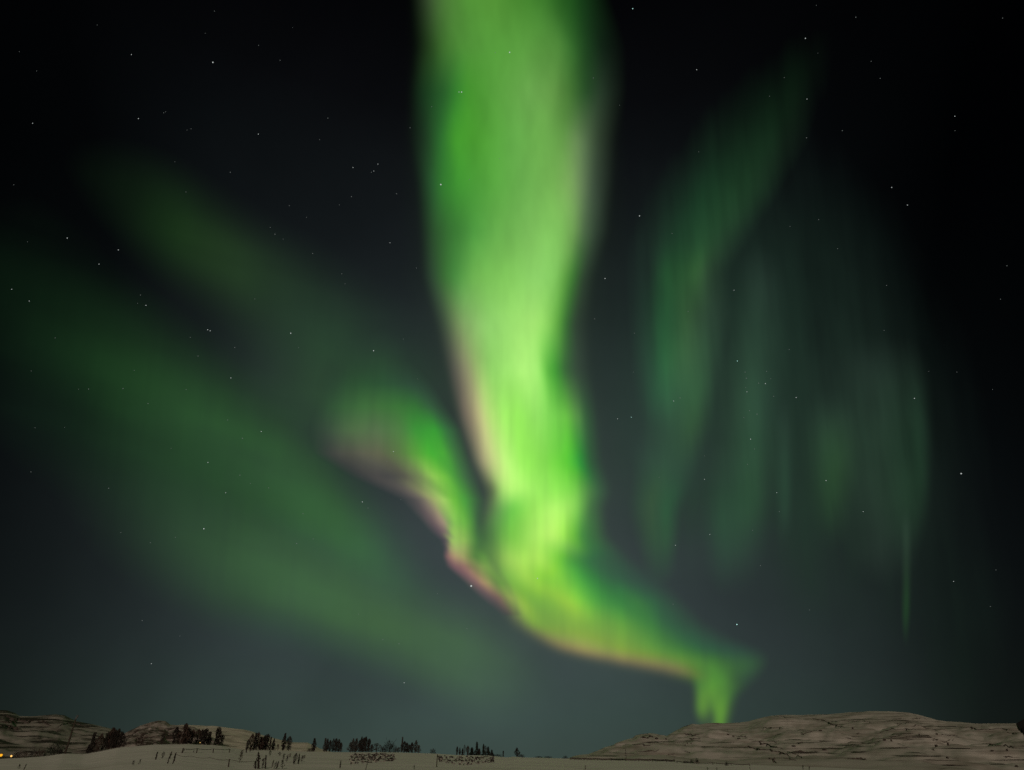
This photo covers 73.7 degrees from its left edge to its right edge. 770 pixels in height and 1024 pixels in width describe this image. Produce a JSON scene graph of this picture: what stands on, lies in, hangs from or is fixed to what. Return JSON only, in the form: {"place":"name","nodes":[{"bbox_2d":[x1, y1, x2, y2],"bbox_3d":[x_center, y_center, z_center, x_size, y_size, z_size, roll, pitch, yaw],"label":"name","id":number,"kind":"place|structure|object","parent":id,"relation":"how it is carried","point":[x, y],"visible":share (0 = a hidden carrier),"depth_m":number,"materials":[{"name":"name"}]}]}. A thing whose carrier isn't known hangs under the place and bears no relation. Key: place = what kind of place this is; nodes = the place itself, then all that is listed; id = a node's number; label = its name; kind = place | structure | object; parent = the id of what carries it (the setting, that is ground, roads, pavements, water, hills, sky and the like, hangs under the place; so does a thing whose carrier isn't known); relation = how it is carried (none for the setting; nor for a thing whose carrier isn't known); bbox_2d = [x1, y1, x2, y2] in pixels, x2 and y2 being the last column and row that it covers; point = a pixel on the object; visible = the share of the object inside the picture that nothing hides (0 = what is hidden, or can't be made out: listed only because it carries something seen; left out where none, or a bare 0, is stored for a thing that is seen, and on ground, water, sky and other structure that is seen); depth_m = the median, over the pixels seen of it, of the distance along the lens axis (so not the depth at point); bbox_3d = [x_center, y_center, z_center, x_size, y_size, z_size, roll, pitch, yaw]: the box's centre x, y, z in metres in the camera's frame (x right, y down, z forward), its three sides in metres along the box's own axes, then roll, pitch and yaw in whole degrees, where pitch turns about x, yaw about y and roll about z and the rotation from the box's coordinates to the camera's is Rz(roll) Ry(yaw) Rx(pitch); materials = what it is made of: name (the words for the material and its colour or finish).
{"place":"outdoors","nodes":[
{"label":"outdoors","id":0,"kind":"place"},
{"bbox_2d":[0,710,120,758],"bbox_3d":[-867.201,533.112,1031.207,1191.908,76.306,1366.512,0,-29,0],"label":"snowy hill","id":1,"kind":"structure","parent":0,"point":[36,734],"depth_m":832.73,"materials":[{"name":"white snow"}]},
{"bbox_2d":[110,721,223,748],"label":"rocky hill","id":2,"kind":"structure","parent":0,"point":[152,732],"depth_m":617.14,"materials":[{"name":"white snow"}]},
{"bbox_2d":[180,725,329,751],"bbox_3d":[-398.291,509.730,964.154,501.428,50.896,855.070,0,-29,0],"label":"hill","id":3,"kind":"structure","parent":0,"point":[237,738],"depth_m":899.20,"materials":[{"name":"white snow"}]},
{"bbox_2d":[0,744,872,769],"bbox_3d":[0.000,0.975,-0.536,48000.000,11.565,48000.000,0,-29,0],"label":"snow field","id":4,"kind":"structure","parent":0,"point":[122,758],"depth_m":135.14,"materials":[{"name":"white snow"}]},
{"bbox_2d":[27,748,36,756],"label":"brown bush","id":5,"kind":"object","parent":4,"relation":"on","point":[32,752],"visible":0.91,"depth_m":220.60,"materials":[{"name":"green plant"}]},
{"bbox_2d":[33,747,41,756],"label":"brown bush","id":6,"kind":"object","parent":4,"relation":"on","point":[37,753],"visible":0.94,"depth_m":220.34,"materials":[{"name":"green plant"}]},
{"bbox_2d":[44,741,65,755],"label":"bush","id":7,"kind":"object","parent":4,"relation":"on","point":[55,747],"visible":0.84,"depth_m":220.61,"materials":[{"name":"brown plant"}]},
{"bbox_2d":[64,715,78,753],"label":"utility pole","id":8,"kind":"object","parent":4,"relation":"on","point":[70,735],"visible":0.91,"depth_m":220.94,"materials":[{"name":"brown wood"}]},
{"bbox_2d":[88,732,96,752],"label":"bare tree","id":9,"kind":"object","parent":4,"relation":"on","point":[90,748],"visible":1,"depth_m":218.66,"materials":[{"name":"black plant"}]},
{"bbox_2d":[92,739,97,752],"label":"bare tree","id":10,"kind":"object","parent":4,"relation":"on","point":[95,747],"visible":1,"depth_m":218.81,"materials":[{"name":"black plant"}]},
{"bbox_2d":[96,733,103,751],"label":"bare tree","id":11,"kind":"object","parent":4,"relation":"on","point":[100,741],"visible":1,"depth_m":219.16,"materials":[{"name":"black plant"}]},
{"bbox_2d":[102,732,111,749],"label":"bare tree","id":12,"kind":"object","parent":4,"relation":"on","point":[106,738],"visible":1,"depth_m":218.37,"materials":[{"name":"black plant"}]},
{"bbox_2d":[107,727,115,749],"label":"bare tree","id":13,"kind":"object","parent":4,"relation":"on","point":[111,731],"visible":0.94,"depth_m":218.89,"materials":[{"name":"black plant"}]},
{"bbox_2d":[108,729,119,748],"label":"bare tree","id":14,"kind":"object","parent":4,"relation":"on","point":[113,743],"visible":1,"depth_m":217.72,"materials":[{"name":"black plant"}]},
{"bbox_2d":[111,729,122,746],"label":"bare tree","id":15,"kind":"object","parent":4,"relation":"on","point":[118,730],"visible":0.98,"depth_m":219.15,"materials":[{"name":"black plant"}]},
{"bbox_2d":[117,731,125,746],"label":"bare tree","id":16,"kind":"object","parent":4,"relation":"on","point":[121,734],"visible":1,"depth_m":218.35,"materials":[{"name":"black plant"}]},
{"bbox_2d":[172,727,179,743],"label":"bare tree","id":17,"kind":"object","parent":4,"relation":"on","point":[175,738],"visible":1,"depth_m":215.93,"materials":[{"name":"black plant"}]},
{"bbox_2d":[177,723,190,743],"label":"bare tree","id":18,"kind":"object","parent":4,"relation":"on","point":[185,728],"visible":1,"depth_m":215.43,"materials":[{"name":"black plant"}]},
{"bbox_2d":[185,727,191,743],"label":"bare tree","id":19,"kind":"object","parent":4,"relation":"on","point":[187,741],"visible":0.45,"depth_m":218.40,"materials":[{"name":"black plant"}]},
{"bbox_2d":[189,729,195,743],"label":"bare tree","id":20,"kind":"object","parent":4,"relation":"on","point":[193,733],"visible":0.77,"depth_m":222.22,"materials":[{"name":"black plant"}]},
{"bbox_2d":[194,729,201,743],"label":"bare tree","id":21,"kind":"object","parent":4,"relation":"on","point":[197,737],"visible":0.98,"depth_m":225.96,"materials":[{"name":"black plant"}]},
{"bbox_2d":[199,729,205,744],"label":"bare tree","id":22,"kind":"object","parent":4,"relation":"on","point":[203,731],"visible":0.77,"depth_m":233.01,"materials":[{"name":"black plant"}]},
{"bbox_2d":[182,748,229,752],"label":"wire fence","id":23,"kind":"object","parent":4,"relation":"on","point":[206,749],"visible":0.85,"depth_m":144.27,"materials":[{"name":"brown wood"}]},
{"bbox_2d":[203,729,208,744],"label":"bare tree","id":24,"kind":"object","parent":4,"relation":"on","point":[205,738],"visible":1,"depth_m":233.93,"materials":[{"name":"black plant"}]},
{"bbox_2d":[206,731,211,744],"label":"bare tree","id":25,"kind":"object","parent":4,"relation":"on","point":[209,739],"visible":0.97,"depth_m":240.00,"materials":[{"name":"black plant"}]},
{"bbox_2d":[174,753,251,766],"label":"wire fence","id":26,"kind":"object","parent":4,"relation":"on","point":[216,759],"visible":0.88,"depth_m":90.95,"materials":[{"name":"brown wood"}]},
{"bbox_2d":[213,727,221,744],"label":"bare tree","id":27,"kind":"object","parent":4,"relation":"on","point":[217,735],"visible":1,"depth_m":246.30,"materials":[{"name":"black plant"}]},
{"bbox_2d":[249,734,254,749],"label":"bare tree","id":28,"kind":"object","parent":4,"relation":"on","point":[251,738],"visible":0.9,"depth_m":283.43,"materials":[{"name":"black plant"}]},
{"bbox_2d":[253,733,256,747],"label":"bare tree","id":29,"kind":"object","parent":4,"relation":"on","point":[254,744],"visible":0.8,"depth_m":287.15,"materials":[{"name":"black plant"}]},
{"bbox_2d":[256,752,260,768],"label":"sapling","id":30,"kind":"object","parent":4,"relation":"on","point":[258,763],"visible":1,"depth_m":91.54,"materials":[{"name":"black plant"}]},
{"bbox_2d":[256,732,260,748],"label":"bare tree","id":31,"kind":"object","parent":4,"relation":"on","point":[258,739],"visible":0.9,"depth_m":290.41,"materials":[{"name":"black plant"}]},
{"bbox_2d":[257,737,263,749],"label":"bare tree","id":32,"kind":"object","parent":4,"relation":"on","point":[260,744],"visible":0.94,"depth_m":292.33,"materials":[{"name":"black plant"}]},
{"bbox_2d":[261,736,267,749],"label":"bare tree","id":33,"kind":"object","parent":4,"relation":"on","point":[264,738],"visible":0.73,"depth_m":296.78,"materials":[{"name":"black plant"}]},
{"bbox_2d":[263,734,269,749],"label":"bare tree","id":34,"kind":"object","parent":4,"relation":"on","point":[267,739],"visible":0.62,"depth_m":301.71,"materials":[{"name":"black plant"}]},
{"bbox_2d":[281,733,286,749],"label":"bare tree","id":35,"kind":"object","parent":4,"relation":"on","point":[283,745],"visible":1,"depth_m":317.26,"materials":[{"name":"black plant"}]},
{"bbox_2d":[286,736,291,750],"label":"bare tree","id":36,"kind":"object","parent":4,"relation":"on","point":[289,738],"visible":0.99,"depth_m":323.07,"materials":[{"name":"black plant"}]},
{"bbox_2d":[311,738,316,751],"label":"bare tree","id":37,"kind":"object","parent":4,"relation":"on","point":[314,744],"visible":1,"depth_m":344.77,"materials":[{"name":"black plant"}]},
{"bbox_2d":[323,738,326,750],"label":"bare tree","id":38,"kind":"object","parent":4,"relation":"on","point":[324,744],"visible":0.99,"depth_m":353.04,"materials":[{"name":"black plant"}]},
{"bbox_2d":[325,739,328,751],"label":"bare tree","id":39,"kind":"object","parent":4,"relation":"on","point":[327,743],"visible":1,"depth_m":352.60,"materials":[{"name":"black plant"}]},
{"bbox_2d":[333,738,338,751],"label":"bare tree","id":40,"kind":"object","parent":4,"relation":"on","point":[336,745],"visible":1,"depth_m":359.16,"materials":[{"name":"black plant"}]},
{"bbox_2d":[346,742,353,751],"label":"bare tree","id":41,"kind":"object","parent":4,"relation":"on","point":[350,745],"visible":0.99,"depth_m":366.17,"materials":[{"name":"black plant"}]},
{"bbox_2d":[350,738,355,751],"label":"bare tree","id":42,"kind":"object","parent":4,"relation":"on","point":[353,742],"visible":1,"depth_m":366.93,"materials":[{"name":"black plant"}]},
{"bbox_2d":[354,739,358,751],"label":"bare tree","id":43,"kind":"object","parent":4,"relation":"on","point":[356,746],"visible":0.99,"depth_m":367.13,"materials":[{"name":"black plant"}]},
{"bbox_2d":[358,736,363,751],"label":"bare tree","id":44,"kind":"object","parent":4,"relation":"on","point":[361,742],"visible":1,"depth_m":367.23,"materials":[{"name":"black plant"}]},
{"bbox_2d":[361,737,365,751],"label":"bare tree","id":45,"kind":"object","parent":4,"relation":"on","point":[362,747],"visible":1,"depth_m":367.16,"materials":[{"name":"black plant"}]},
{"bbox_2d":[364,736,367,751],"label":"bare tree","id":46,"kind":"object","parent":4,"relation":"on","point":[366,743],"visible":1,"depth_m":367.86,"materials":[{"name":"black plant"}]},
{"bbox_2d":[366,739,370,751],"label":"bare tree","id":47,"kind":"object","parent":4,"relation":"on","point":[369,743],"visible":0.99,"depth_m":369.14,"materials":[{"name":"black plant"}]},
{"bbox_2d":[349,752,394,763],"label":"rock bank","id":48,"kind":"object","parent":4,"relation":"on","point":[372,757],"visible":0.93,"depth_m":190.02,"materials":[{"name":"grey stone"}]},
{"bbox_2d":[382,738,395,751],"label":"round bush","id":49,"kind":"object","parent":4,"relation":"on","point":[387,746],"visible":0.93,"depth_m":367.26,"materials":[{"name":"black plant"}]},
{"bbox_2d":[401,741,407,752],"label":"bare tree","id":50,"kind":"object","parent":4,"relation":"on","point":[404,743],"visible":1,"depth_m":368.72,"materials":[{"name":"black plant"}]},
{"bbox_2d":[413,740,418,752],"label":"bare tree","id":51,"kind":"object","parent":4,"relation":"on","point":[416,747],"visible":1,"depth_m":370.35,"materials":[{"name":"black plant"}]},
{"bbox_2d":[438,755,494,764],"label":"rock bank","id":52,"kind":"object","parent":4,"relation":"on","point":[440,758],"visible":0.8,"depth_m":195.94,"materials":[{"name":"grey stone"}]},
{"bbox_2d":[474,742,478,754],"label":"bare tree","id":53,"kind":"object","parent":4,"relation":"on","point":[477,748],"visible":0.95,"depth_m":373.12,"materials":[{"name":"black plant"}]},
{"bbox_2d":[570,757,674,761],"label":"roadside fence","id":54,"kind":"object","parent":4,"relation":"on","point":[652,760],"visible":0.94,"depth_m":277.99,"materials":[{"name":"brown wood"}]},
{"bbox_2d":[676,761,749,765],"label":"wire fence","id":55,"kind":"object","parent":4,"relation":"on","point":[715,763],"visible":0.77,"depth_m":206.07,"materials":[{"name":"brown wood"}]},
{"bbox_2d":[0,0,1023,758],"label":"sky","id":56,"kind":"structure","parent":0,"point":[556,372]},
{"bbox_2d":[567,711,1023,769],"bbox_3d":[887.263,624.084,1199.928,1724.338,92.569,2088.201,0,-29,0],"label":"hill","id":57,"kind":"structure","parent":0,"point":[966,749],"depth_m":733.90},
{"bbox_2d":[753,741,782,748],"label":"rock ledge","id":58,"kind":"object","parent":57,"relation":"on","point":[768,744],"visible":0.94,"depth_m":714.22,"materials":[{"name":"stone"}]},
{"bbox_2d":[954,727,1017,730],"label":"rock ledge","id":59,"kind":"object","parent":57,"relation":"on","point":[984,729],"visible":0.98,"depth_m":969.03,"materials":[{"name":"stone"}]},
{"bbox_2d":[1016,719,1023,734],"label":"tree","id":60,"kind":"object","parent":57,"relation":"on","point":[1020,726],"visible":1,"depth_m":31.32,"materials":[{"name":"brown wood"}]}
]}

